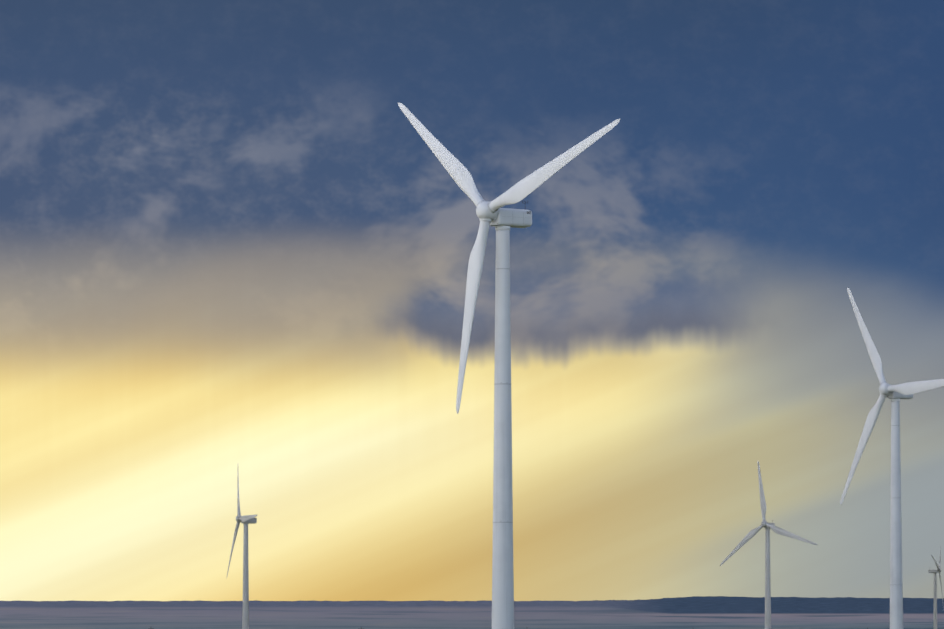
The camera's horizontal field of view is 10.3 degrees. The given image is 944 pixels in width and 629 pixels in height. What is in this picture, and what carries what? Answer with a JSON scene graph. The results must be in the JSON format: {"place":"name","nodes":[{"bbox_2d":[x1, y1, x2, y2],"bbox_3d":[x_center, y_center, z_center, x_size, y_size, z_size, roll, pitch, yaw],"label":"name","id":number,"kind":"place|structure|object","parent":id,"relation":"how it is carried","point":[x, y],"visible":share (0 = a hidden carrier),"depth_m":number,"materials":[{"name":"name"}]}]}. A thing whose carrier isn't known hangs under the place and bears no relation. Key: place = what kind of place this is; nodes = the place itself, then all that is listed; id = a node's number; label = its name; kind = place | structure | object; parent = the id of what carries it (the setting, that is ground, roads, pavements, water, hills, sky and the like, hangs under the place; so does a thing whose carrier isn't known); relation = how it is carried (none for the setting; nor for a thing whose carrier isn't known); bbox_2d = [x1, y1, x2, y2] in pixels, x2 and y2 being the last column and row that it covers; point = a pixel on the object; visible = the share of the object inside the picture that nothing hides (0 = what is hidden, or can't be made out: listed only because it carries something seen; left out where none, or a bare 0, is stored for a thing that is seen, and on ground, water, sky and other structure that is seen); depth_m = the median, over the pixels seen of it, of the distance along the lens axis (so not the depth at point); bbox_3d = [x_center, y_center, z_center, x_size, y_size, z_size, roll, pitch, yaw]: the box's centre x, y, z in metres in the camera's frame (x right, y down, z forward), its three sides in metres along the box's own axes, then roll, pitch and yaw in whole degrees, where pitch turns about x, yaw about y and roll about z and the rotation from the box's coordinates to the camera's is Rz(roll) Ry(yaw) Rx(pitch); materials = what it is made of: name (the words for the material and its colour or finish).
{"place":"outdoors","nodes":[
{"label":"outdoors","id":0,"kind":"place"},
{"bbox_2d":[0,596,943,628],"bbox_3d":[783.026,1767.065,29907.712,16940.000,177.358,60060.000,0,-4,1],"label":"ground","id":1,"kind":"structure","parent":0,"point":[709,612],"depth_m":16536.61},
{"bbox_2d":[227,477,256,628],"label":"wind turbine","id":2,"kind":"object","parent":1,"relation":"on","point":[245,520],"visible":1,"depth_m":2975.12,"materials":[{"name":"paint"}]},
{"bbox_2d":[398,103,620,628],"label":"wind turbine","id":3,"kind":"object","parent":1,"relation":"on","point":[497,216],"visible":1,"depth_m":982.64,"materials":[{"name":"white paint"}]},
{"bbox_2d":[720,461,817,628],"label":"wind turbine","id":4,"kind":"object","parent":1,"relation":"on","point":[766,525],"visible":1,"depth_m":3107.89,"materials":[{"name":"paint"}]},
{"bbox_2d":[840,288,943,628],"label":"wind turbine","id":5,"kind":"object","parent":1,"relation":"on","point":[895,394],"visible":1,"depth_m":1566.86,"materials":[{"name":"paint"}]},
{"bbox_2d":[929,547,943,628],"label":"wind turbine","id":6,"kind":"object","parent":1,"relation":"on","point":[938,570],"visible":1,"depth_m":4927.26,"materials":[{"name":"paint"}]},
{"bbox_2d":[0,0,943,600],"label":"sky","id":7,"kind":"structure","parent":0,"point":[230,249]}
]}

